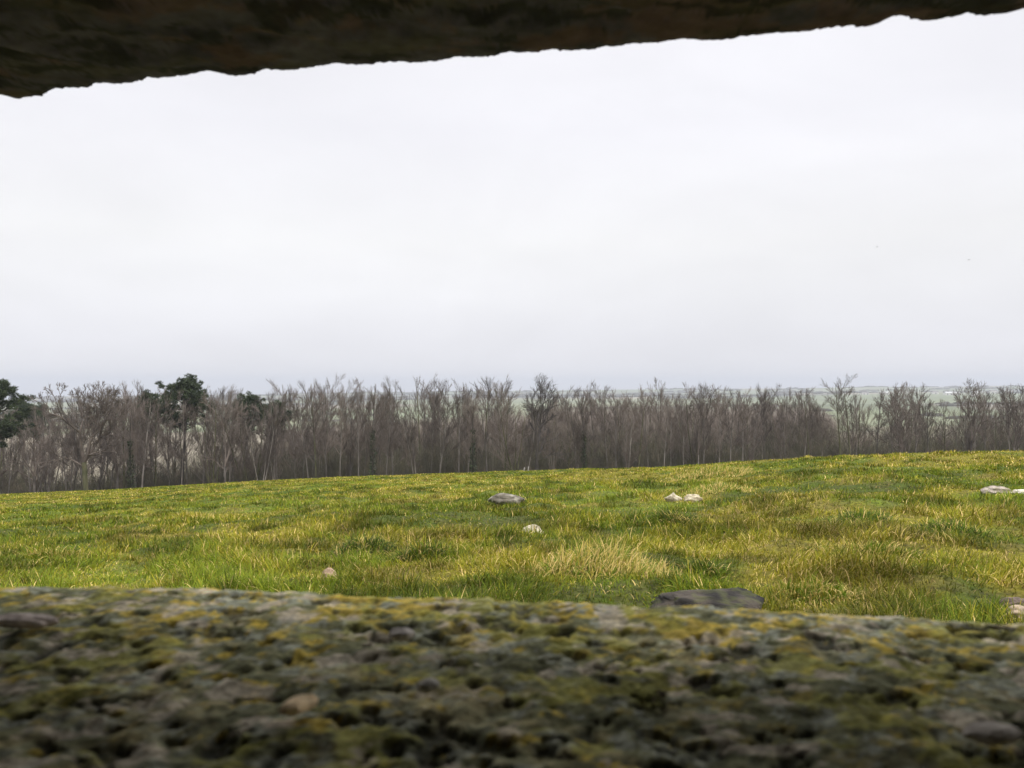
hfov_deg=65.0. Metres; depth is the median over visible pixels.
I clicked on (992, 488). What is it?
stone
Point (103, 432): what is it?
bare tree
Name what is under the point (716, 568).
grass tussock
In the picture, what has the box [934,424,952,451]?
bare tree
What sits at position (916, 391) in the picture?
bare tree
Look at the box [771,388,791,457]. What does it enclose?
bare tree
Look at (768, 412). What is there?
bare tree
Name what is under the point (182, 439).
bare tree
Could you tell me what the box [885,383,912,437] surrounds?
bare tree
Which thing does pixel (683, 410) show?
bare tree
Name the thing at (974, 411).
bare tree
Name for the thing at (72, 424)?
bare tree
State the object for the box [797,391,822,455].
bare tree
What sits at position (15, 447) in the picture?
bare tree
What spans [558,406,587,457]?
bare tree
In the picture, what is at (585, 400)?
bare tree
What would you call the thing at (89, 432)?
bare tree
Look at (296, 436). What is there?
bare tree
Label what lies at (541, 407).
bare tree
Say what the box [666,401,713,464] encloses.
bare tree
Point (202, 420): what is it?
bare tree
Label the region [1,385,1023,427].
hedges
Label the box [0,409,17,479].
bare tree
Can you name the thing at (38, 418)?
bare tree
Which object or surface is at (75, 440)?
bare tree
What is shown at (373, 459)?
bare tree
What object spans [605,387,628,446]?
bare tree
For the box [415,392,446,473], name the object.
bare tree
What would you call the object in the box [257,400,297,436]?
pine tree
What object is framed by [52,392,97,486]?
bare tree
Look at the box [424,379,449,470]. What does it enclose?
bare tree
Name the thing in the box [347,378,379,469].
bare tree
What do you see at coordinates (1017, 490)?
stone
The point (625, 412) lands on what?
bare tree
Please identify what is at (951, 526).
grass tussock
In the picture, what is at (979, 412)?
bare tree
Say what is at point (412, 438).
bare tree
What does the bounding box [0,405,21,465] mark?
bare tree
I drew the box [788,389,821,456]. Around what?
bare tree
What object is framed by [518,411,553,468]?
bare tree
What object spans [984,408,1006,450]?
bare tree
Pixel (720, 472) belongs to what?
grass tussock
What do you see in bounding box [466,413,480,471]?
bare tree
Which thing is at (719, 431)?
bare tree
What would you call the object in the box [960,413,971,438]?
bare tree
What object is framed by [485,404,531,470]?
bare tree
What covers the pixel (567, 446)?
bare tree
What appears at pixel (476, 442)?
bare tree
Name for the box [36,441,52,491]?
bare tree
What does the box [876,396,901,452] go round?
bare tree
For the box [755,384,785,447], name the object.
bare tree
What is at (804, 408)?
bare tree
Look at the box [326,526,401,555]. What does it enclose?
grass tussock
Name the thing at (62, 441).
bare tree
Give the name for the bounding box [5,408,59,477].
bare tree
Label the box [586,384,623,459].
bare tree
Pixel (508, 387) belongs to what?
bare tree
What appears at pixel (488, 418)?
bare tree
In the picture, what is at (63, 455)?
bare tree
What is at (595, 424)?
bare tree
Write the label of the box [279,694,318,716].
pebble
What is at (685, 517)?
grass tussock
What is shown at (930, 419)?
bare tree
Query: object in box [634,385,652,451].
bare tree
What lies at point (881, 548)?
grass tussock
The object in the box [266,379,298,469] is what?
bare tree
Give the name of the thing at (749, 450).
bare tree
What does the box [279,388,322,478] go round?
bare tree
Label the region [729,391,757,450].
bare tree
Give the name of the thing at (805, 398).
bare tree
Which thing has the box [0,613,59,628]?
stone chip
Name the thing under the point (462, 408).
bare tree
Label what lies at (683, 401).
bare tree
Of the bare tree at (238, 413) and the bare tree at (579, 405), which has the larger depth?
the bare tree at (579, 405)
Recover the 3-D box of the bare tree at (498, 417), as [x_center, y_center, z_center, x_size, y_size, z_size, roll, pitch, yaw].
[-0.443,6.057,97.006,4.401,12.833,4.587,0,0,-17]
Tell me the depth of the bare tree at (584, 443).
96.90 m
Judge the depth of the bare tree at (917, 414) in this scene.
98.96 m
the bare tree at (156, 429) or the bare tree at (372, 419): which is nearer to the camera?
the bare tree at (156, 429)
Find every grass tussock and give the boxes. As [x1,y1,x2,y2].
[11,539,91,559]
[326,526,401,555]
[377,535,464,565]
[515,532,699,582]
[639,503,709,525]
[668,464,758,481]
[672,550,743,586]
[675,478,758,499]
[746,571,874,605]
[797,534,948,562]
[804,505,899,526]
[908,514,1009,538]
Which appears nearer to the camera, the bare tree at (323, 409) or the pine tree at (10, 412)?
the bare tree at (323, 409)
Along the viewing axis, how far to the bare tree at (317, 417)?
97.13 m
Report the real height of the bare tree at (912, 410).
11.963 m
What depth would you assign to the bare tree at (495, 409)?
106.12 m
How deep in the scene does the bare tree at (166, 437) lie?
104.87 m
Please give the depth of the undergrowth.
105.02 m
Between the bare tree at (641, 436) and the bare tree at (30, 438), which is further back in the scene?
the bare tree at (30, 438)
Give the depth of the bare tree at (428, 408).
109.11 m
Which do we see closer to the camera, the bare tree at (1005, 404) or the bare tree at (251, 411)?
the bare tree at (1005, 404)
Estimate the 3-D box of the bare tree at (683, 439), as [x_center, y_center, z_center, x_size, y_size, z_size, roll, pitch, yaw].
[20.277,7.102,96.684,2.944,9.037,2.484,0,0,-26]
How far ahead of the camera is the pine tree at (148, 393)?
111.47 m
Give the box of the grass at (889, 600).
[0,449,1023,624]
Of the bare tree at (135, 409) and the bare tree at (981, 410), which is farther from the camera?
the bare tree at (135, 409)
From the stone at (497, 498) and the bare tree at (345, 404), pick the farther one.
the bare tree at (345, 404)
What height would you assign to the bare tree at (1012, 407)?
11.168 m
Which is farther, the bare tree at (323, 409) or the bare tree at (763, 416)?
the bare tree at (763, 416)
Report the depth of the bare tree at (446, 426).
109.01 m
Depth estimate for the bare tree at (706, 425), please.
110.75 m
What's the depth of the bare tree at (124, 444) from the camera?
108.31 m
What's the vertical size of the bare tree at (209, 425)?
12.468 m
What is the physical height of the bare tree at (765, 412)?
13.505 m
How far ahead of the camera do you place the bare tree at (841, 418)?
128.33 m
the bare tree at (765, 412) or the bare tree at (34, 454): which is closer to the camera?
the bare tree at (34, 454)
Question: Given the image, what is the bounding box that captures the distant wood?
[264,400,837,465]
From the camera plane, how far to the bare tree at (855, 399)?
128.33 m
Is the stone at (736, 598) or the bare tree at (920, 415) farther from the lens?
the bare tree at (920, 415)
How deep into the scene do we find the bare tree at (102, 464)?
102.88 m
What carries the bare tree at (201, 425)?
on the ground at (518, 401)
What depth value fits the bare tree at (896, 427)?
100.13 m
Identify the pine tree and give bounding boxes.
[0,378,35,447]
[6,403,42,487]
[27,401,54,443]
[127,389,169,480]
[144,373,215,484]
[226,390,268,477]
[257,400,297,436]
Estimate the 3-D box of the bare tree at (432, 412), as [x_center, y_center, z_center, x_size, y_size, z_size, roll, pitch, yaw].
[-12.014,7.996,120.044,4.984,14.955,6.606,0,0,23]
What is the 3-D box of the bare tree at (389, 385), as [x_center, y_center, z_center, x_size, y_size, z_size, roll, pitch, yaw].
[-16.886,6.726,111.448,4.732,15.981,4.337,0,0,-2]
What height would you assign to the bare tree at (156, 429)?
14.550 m
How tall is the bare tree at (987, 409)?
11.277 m
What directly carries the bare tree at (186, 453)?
on the ground at (518, 401)
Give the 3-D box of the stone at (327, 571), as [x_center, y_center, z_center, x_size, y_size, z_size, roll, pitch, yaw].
[-0.866,0.911,3.805,0.074,0.083,0.085,0,0,0]
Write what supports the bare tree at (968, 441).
on the ground at (518, 401)
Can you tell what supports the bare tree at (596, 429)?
on the ground at (518, 401)
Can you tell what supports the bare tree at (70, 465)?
on the ground at (518, 401)
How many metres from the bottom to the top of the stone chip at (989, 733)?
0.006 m
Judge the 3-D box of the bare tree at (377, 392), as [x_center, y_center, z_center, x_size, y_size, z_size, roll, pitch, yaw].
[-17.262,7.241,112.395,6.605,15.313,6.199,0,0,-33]
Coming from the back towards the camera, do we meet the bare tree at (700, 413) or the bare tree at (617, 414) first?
the bare tree at (617, 414)
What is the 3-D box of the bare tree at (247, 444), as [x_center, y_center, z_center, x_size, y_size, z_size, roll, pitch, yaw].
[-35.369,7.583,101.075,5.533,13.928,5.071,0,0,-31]
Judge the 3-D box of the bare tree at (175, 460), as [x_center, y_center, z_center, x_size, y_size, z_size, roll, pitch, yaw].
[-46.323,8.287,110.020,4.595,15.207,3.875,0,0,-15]
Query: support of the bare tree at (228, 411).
on the ground at (518, 401)
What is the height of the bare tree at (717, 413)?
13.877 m
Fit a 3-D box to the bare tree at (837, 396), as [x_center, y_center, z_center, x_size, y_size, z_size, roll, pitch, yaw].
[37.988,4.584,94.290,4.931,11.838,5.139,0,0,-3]
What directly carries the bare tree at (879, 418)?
on the ground at (518, 401)
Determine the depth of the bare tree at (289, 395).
125.37 m
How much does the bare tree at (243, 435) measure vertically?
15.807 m
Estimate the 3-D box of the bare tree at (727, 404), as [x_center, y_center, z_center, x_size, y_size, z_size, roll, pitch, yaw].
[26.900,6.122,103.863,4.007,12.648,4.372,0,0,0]
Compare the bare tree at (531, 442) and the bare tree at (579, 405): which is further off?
the bare tree at (579, 405)
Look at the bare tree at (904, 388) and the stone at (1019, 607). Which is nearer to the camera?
the stone at (1019, 607)
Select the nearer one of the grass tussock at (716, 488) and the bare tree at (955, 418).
the grass tussock at (716, 488)
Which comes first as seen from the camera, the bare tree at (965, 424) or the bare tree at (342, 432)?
the bare tree at (342, 432)
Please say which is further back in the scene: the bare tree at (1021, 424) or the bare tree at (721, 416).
the bare tree at (721, 416)
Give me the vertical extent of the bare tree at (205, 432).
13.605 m
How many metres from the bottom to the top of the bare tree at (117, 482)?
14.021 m
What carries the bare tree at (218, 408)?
on the ground at (518, 401)
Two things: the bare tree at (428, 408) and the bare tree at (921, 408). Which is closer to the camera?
the bare tree at (428, 408)
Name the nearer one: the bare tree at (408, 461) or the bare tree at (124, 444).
the bare tree at (408, 461)
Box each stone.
[321,568,335,580]
[487,493,524,505]
[523,524,543,533]
[651,587,763,609]
[664,492,681,501]
[684,494,702,502]
[980,485,1014,495]
[999,597,1023,607]
[1004,605,1023,621]
[1013,489,1023,493]
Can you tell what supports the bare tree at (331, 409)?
on the ground at (518, 401)
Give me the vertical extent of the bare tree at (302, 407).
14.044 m
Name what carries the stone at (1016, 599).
on the ground at (518, 401)
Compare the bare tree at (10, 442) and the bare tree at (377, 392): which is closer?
the bare tree at (377, 392)
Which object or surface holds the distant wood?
on the ground at (518, 401)
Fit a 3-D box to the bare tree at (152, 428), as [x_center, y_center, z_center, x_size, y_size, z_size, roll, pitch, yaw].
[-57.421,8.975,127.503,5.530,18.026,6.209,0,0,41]
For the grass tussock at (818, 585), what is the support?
on the ground at (518, 401)
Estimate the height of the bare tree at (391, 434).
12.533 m
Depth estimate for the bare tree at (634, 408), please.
118.89 m
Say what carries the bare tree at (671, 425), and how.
on the ground at (518, 401)
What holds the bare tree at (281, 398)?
on the ground at (518, 401)
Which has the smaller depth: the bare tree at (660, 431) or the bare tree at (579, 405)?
the bare tree at (660, 431)
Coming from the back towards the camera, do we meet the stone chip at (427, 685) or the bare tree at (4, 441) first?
the bare tree at (4, 441)
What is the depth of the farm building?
2201.03 m
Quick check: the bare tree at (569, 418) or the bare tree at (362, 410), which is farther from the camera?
the bare tree at (362, 410)
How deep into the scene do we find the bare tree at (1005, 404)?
100.53 m
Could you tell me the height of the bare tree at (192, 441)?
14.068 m
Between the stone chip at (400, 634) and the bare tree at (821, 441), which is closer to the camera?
the stone chip at (400, 634)
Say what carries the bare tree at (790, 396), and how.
on the ground at (518, 401)
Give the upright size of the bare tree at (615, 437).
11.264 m
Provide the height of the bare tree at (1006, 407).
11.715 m
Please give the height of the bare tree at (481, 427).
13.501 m
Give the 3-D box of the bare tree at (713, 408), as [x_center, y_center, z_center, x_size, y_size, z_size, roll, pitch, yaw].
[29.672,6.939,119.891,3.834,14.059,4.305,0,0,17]
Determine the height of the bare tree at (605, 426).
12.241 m
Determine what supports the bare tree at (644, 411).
on the ground at (518, 401)
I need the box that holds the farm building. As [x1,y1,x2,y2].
[943,392,959,394]
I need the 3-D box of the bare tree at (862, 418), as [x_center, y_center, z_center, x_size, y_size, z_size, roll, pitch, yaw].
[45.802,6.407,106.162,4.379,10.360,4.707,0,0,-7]
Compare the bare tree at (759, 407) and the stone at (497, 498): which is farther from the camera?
the bare tree at (759, 407)
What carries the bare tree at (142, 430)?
on the ground at (518, 401)
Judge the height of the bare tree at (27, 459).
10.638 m
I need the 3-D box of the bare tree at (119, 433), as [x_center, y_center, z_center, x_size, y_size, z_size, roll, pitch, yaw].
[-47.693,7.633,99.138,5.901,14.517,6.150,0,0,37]
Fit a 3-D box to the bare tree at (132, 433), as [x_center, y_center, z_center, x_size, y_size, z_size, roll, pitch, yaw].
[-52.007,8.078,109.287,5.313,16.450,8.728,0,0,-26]
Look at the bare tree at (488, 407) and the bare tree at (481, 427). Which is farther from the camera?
the bare tree at (488, 407)
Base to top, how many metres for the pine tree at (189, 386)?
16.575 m
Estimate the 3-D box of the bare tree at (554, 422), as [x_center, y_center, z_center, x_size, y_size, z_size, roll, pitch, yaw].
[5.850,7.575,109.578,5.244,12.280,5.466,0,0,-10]
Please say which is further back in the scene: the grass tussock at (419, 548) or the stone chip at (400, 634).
the grass tussock at (419, 548)
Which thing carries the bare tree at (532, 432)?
on the ground at (518, 401)
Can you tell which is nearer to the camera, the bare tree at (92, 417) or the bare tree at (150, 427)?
the bare tree at (92, 417)
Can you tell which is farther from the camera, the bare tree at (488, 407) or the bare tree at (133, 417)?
the bare tree at (488, 407)
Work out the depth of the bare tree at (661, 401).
110.35 m
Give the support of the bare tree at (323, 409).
on the ground at (518, 401)
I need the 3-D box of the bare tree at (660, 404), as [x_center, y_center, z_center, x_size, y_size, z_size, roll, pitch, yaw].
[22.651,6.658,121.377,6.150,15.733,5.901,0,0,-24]
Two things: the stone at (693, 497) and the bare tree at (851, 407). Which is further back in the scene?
the bare tree at (851, 407)
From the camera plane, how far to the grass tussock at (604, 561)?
3.56 m
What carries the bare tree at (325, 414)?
on the ground at (518, 401)
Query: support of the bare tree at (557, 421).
on the ground at (518, 401)
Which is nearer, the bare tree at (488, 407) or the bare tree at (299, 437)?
the bare tree at (488, 407)
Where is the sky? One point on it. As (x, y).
(803, 209)
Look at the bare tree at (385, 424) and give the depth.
97.62 m
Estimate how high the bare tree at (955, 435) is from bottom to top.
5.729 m
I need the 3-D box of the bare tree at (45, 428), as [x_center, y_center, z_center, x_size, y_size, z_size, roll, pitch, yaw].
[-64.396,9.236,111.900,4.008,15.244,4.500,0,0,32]
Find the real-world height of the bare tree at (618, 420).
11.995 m
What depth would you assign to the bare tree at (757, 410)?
113.98 m
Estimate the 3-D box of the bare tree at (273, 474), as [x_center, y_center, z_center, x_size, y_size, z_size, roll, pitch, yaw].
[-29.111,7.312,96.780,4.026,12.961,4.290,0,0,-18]
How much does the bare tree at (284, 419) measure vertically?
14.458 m
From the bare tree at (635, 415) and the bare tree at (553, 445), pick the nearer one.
the bare tree at (553, 445)
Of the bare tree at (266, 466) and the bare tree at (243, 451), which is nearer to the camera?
the bare tree at (266, 466)
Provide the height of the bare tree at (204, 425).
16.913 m
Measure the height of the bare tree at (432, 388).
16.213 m
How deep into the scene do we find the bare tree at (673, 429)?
110.80 m
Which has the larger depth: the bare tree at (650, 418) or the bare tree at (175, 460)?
the bare tree at (650, 418)
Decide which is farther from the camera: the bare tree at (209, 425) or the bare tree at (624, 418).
the bare tree at (624, 418)
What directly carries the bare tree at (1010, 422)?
on the ground at (518, 401)
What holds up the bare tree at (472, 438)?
on the ground at (518, 401)
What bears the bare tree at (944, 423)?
on the ground at (518, 401)
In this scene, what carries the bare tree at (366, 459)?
on the ground at (518, 401)
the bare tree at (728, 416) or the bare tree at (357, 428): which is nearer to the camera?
the bare tree at (357, 428)
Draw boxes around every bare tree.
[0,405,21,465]
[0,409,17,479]
[0,411,17,472]
[0,435,27,490]
[0,436,23,493]
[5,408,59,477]
[5,414,63,492]
[10,439,29,481]
[15,422,64,492]
[19,403,77,489]
[20,406,72,491]
[28,381,135,490]
[29,397,68,485]
[36,408,58,470]
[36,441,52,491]
[42,398,81,490]
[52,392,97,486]
[56,408,77,488]
[58,390,94,469]
[58,395,92,485]
[58,400,94,489]
[63,397,90,489]
[64,390,106,487]
[83,393,147,488]
[86,386,124,485]
[91,403,134,489]
[99,393,147,488]
[101,390,152,485]
[105,385,137,488]
[111,383,147,478]
[115,383,148,484]
[116,392,144,487]
[118,387,149,487]
[119,379,148,449]
[124,397,173,483]
[128,388,177,486]
[131,387,182,485]
[133,386,169,462]
[149,399,182,480]
[151,425,181,485]
[157,388,185,465]
[161,404,190,482]
[162,392,202,484]
[162,393,203,467]
[168,390,198,484]
[189,393,223,483]
[190,401,235,482]
[192,389,217,455]
[193,385,228,475]
[198,389,249,482]
[199,386,230,477]
[205,388,243,482]
[206,390,237,464]
[213,383,243,463]
[213,390,258,481]
[214,390,251,481]
[220,387,290,476]
[223,401,279,480]
[225,403,265,481]
[233,395,286,480]
[235,422,258,474]
[243,390,276,475]
[249,397,288,479]
[254,393,286,479]
[259,381,292,449]
[264,394,296,468]
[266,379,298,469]
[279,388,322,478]
[279,394,315,477]
[279,415,303,478]
[286,386,302,442]
[289,381,324,478]
[291,423,318,472]
[293,383,334,477]
[296,380,333,462]
[305,391,342,475]
[306,374,344,475]
[306,409,329,477]
[308,390,344,474]
[312,385,337,450]
[327,393,354,476]
[329,380,359,458]
[335,382,361,475]
[336,389,363,440]
[337,393,377,476]
[342,387,380,446]
[346,388,368,475]
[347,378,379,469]
[357,422,376,475]
[358,390,389,473]
[359,387,388,460]
[361,385,391,475]
[371,390,407,474]
[372,388,407,469]
[375,376,404,470]
[375,383,409,474]
[376,381,406,467]
[376,384,403,474]
[380,396,421,458]
[387,386,422,473]
[395,377,432,458]
[401,418,420,473]
[408,380,444,455]
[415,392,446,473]
[416,389,447,452]
[420,373,455,455]
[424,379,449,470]
[426,381,455,466]
[428,380,466,472]
[429,392,467,470]
[444,385,471,472]
[449,379,473,450]
[451,387,479,472]
[452,393,483,468]
[460,386,483,472]
[461,391,484,472]
[461,412,491,465]
[462,381,495,471]
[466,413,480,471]
[470,377,510,468]
[480,377,517,466]
[481,390,501,452]
[485,372,522,443]
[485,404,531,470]
[487,402,500,470]
[490,382,525,470]
[491,380,516,465]
[509,396,538,462]
[510,432,524,461]
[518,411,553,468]
[519,398,551,468]
[520,373,570,469]
[522,398,554,464]
[538,395,569,456]
[540,410,564,469]
[545,388,568,454]
[547,396,570,448]
[555,386,575,448]
[558,387,589,467]
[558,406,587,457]
[560,419,575,468]
[566,423,589,467]
[571,391,596,466]
[572,433,598,467]
[573,388,591,442]
[574,393,592,467]
[576,379,610,466]
[579,384,612,455]
[584,407,605,463]
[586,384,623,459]
[592,388,617,467]
[604,391,633,465]
[604,393,624,467]
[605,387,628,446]
[608,391,637,466]
[612,393,633,435]
[619,404,640,467]
[624,397,655,466]
[625,396,640,465]
[626,390,646,444]
[627,389,657,467]
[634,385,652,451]
[637,391,664,452]
[643,377,677,464]
[646,393,689,460]
[650,387,667,465]
[655,395,682,465]
[655,396,679,466]
[662,396,681,435]
[665,394,691,458]
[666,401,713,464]
[671,408,692,464]
[674,391,692,453]
[680,382,704,446]
[684,386,708,452]
[689,383,720,463]
[691,386,720,462]
[692,401,716,452]
[700,385,722,456]
[705,387,733,437]
[706,385,735,451]
[707,384,737,462]
[711,395,728,461]
[717,393,737,444]
[718,387,750,461]
[724,387,752,459]
[728,390,766,455]
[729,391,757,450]
[733,417,764,460]
[737,394,757,460]
[744,389,772,448]
[749,386,775,459]
[751,390,775,446]
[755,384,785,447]
[755,388,774,446]
[760,400,802,456]
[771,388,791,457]
[780,390,797,438]
[785,389,814,455]
[785,395,828,437]
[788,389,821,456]
[791,386,815,440]
[796,390,819,456]
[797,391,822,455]
[809,398,831,455]
[815,373,857,454]
[830,399,854,444]
[833,382,865,454]
[841,397,875,453]
[843,394,869,444]
[847,416,864,454]
[860,391,894,452]
[870,386,923,452]
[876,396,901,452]
[880,399,927,452]
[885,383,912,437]
[888,382,905,443]
[892,402,937,441]
[898,383,925,443]
[906,384,935,448]
[907,388,928,452]
[912,388,931,441]
[916,394,942,451]
[925,399,958,450]
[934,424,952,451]
[947,395,975,439]
[951,427,961,450]
[952,379,1002,450]
[953,395,987,451]
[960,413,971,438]
[963,389,985,450]
[975,394,1005,439]
[977,391,997,441]
[977,393,997,450]
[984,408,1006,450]
[991,390,1017,437]
[992,387,1020,444]
[994,388,1020,450]
[996,383,1023,450]
[1000,387,1022,442]
[1011,401,1023,449]
[1017,388,1023,440]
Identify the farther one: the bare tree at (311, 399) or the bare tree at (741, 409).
the bare tree at (311, 399)
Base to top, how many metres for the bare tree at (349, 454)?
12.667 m
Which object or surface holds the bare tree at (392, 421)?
on the ground at (518, 401)
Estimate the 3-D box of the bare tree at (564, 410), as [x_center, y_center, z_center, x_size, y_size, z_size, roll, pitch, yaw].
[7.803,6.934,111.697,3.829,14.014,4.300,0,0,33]
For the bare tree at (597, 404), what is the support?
on the ground at (518, 401)
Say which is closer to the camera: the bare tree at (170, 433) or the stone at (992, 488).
the stone at (992, 488)
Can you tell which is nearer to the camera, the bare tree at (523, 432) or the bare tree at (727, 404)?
the bare tree at (727, 404)
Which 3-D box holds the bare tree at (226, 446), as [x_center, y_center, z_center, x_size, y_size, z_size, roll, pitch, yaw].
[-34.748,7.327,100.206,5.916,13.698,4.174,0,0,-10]
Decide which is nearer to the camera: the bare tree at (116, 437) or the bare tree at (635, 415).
the bare tree at (116, 437)
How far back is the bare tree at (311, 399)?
115.39 m
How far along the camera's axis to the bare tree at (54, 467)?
99.03 m
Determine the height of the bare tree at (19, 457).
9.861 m
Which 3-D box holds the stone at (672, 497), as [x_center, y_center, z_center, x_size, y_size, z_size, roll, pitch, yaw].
[1.959,1.385,9.779,0.213,0.147,0.140,0,0,0]
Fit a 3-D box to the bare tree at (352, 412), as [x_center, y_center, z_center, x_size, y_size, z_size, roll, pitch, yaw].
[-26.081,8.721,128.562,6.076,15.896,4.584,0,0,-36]
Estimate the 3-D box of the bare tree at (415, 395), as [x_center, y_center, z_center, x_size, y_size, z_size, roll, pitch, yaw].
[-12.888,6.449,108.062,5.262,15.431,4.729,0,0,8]
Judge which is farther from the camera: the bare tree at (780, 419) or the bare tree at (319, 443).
the bare tree at (780, 419)
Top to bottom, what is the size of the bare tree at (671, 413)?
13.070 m
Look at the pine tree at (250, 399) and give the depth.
111.83 m
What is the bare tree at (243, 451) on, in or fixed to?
on the ground at (518, 401)
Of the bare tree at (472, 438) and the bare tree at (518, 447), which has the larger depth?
the bare tree at (518, 447)
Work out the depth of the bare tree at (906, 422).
97.02 m
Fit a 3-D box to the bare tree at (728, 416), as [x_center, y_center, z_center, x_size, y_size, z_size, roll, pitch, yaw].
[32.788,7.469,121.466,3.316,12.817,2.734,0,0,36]
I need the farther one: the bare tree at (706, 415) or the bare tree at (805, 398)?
the bare tree at (805, 398)
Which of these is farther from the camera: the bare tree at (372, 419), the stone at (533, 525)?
the bare tree at (372, 419)
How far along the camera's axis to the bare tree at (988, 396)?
109.04 m
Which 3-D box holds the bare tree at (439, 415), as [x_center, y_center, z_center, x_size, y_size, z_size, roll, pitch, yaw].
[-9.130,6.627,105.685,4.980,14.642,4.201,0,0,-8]
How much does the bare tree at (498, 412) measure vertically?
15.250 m
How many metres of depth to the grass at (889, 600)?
5.60 m
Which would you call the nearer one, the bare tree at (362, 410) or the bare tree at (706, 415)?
the bare tree at (706, 415)
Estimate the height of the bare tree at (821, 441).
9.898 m
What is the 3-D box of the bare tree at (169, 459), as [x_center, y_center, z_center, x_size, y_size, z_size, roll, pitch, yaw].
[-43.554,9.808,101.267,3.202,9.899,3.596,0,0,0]
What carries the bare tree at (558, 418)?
on the ground at (518, 401)
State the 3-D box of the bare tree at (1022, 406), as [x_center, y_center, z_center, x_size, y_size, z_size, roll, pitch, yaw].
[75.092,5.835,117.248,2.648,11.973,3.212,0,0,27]
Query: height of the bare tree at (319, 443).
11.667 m
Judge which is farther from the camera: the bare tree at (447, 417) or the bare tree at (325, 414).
the bare tree at (325, 414)
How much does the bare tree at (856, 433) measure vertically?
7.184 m
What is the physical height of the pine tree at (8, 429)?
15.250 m
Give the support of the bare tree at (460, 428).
on the ground at (518, 401)
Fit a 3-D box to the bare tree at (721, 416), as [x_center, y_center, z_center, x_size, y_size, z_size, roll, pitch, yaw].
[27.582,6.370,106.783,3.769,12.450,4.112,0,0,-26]
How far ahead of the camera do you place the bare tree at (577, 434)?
95.50 m
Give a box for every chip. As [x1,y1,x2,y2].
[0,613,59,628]
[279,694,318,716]
[388,627,414,641]
[416,678,439,692]
[962,721,1022,745]
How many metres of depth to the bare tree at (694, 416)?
120.23 m
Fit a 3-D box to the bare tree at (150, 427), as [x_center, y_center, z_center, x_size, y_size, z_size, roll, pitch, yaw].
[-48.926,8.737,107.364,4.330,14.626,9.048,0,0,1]
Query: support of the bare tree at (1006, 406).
on the ground at (518, 401)
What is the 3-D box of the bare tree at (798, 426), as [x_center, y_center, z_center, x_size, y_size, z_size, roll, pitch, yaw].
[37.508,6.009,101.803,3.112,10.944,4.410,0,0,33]
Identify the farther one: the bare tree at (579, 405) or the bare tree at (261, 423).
the bare tree at (579, 405)
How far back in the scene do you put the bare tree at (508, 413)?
117.79 m
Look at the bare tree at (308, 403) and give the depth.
106.74 m
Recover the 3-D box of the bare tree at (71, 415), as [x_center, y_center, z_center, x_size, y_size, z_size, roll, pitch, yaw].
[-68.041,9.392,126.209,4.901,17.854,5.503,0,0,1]
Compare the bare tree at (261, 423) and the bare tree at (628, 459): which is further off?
the bare tree at (261, 423)
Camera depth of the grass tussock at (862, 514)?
5.80 m
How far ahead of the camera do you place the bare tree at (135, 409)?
109.27 m
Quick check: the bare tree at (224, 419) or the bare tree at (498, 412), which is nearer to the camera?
the bare tree at (498, 412)
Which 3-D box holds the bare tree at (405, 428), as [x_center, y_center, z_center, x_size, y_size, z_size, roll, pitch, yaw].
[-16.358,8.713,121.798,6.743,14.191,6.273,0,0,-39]
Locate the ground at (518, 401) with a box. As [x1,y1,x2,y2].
[0,386,1023,622]
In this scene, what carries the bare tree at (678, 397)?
on the ground at (518, 401)
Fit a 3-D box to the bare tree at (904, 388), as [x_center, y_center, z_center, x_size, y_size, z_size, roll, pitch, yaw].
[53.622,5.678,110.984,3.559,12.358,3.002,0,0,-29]
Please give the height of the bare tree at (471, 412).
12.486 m
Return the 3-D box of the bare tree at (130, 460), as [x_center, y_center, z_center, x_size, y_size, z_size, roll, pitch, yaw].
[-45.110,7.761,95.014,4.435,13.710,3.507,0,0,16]
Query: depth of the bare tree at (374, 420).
102.05 m
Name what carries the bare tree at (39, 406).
on the ground at (518, 401)
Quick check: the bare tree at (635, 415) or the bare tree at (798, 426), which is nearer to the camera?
the bare tree at (798, 426)
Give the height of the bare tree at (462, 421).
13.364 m
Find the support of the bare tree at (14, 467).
on the ground at (518, 401)
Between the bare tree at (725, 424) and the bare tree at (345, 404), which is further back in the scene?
the bare tree at (345, 404)
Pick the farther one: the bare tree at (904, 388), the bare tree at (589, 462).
the bare tree at (904, 388)
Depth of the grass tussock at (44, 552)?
5.50 m
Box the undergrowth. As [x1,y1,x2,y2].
[0,409,1023,493]
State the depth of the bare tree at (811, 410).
122.72 m
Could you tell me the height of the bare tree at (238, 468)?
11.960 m
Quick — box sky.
[0,8,1023,398]
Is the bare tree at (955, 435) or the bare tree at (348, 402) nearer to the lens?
the bare tree at (955, 435)
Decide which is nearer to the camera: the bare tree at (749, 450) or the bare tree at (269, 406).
the bare tree at (749, 450)
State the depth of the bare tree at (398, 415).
109.00 m
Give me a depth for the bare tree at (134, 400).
114.47 m
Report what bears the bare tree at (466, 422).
on the ground at (518, 401)
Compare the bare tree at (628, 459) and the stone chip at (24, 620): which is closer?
the stone chip at (24, 620)
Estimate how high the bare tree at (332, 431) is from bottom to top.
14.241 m
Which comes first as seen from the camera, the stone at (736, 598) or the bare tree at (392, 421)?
the stone at (736, 598)
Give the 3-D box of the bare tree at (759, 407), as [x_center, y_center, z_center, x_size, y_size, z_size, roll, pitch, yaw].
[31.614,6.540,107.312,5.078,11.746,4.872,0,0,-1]
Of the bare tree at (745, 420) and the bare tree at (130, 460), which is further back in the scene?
the bare tree at (745, 420)
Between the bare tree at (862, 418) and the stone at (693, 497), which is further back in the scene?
the bare tree at (862, 418)
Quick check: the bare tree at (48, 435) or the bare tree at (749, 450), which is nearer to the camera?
the bare tree at (749, 450)

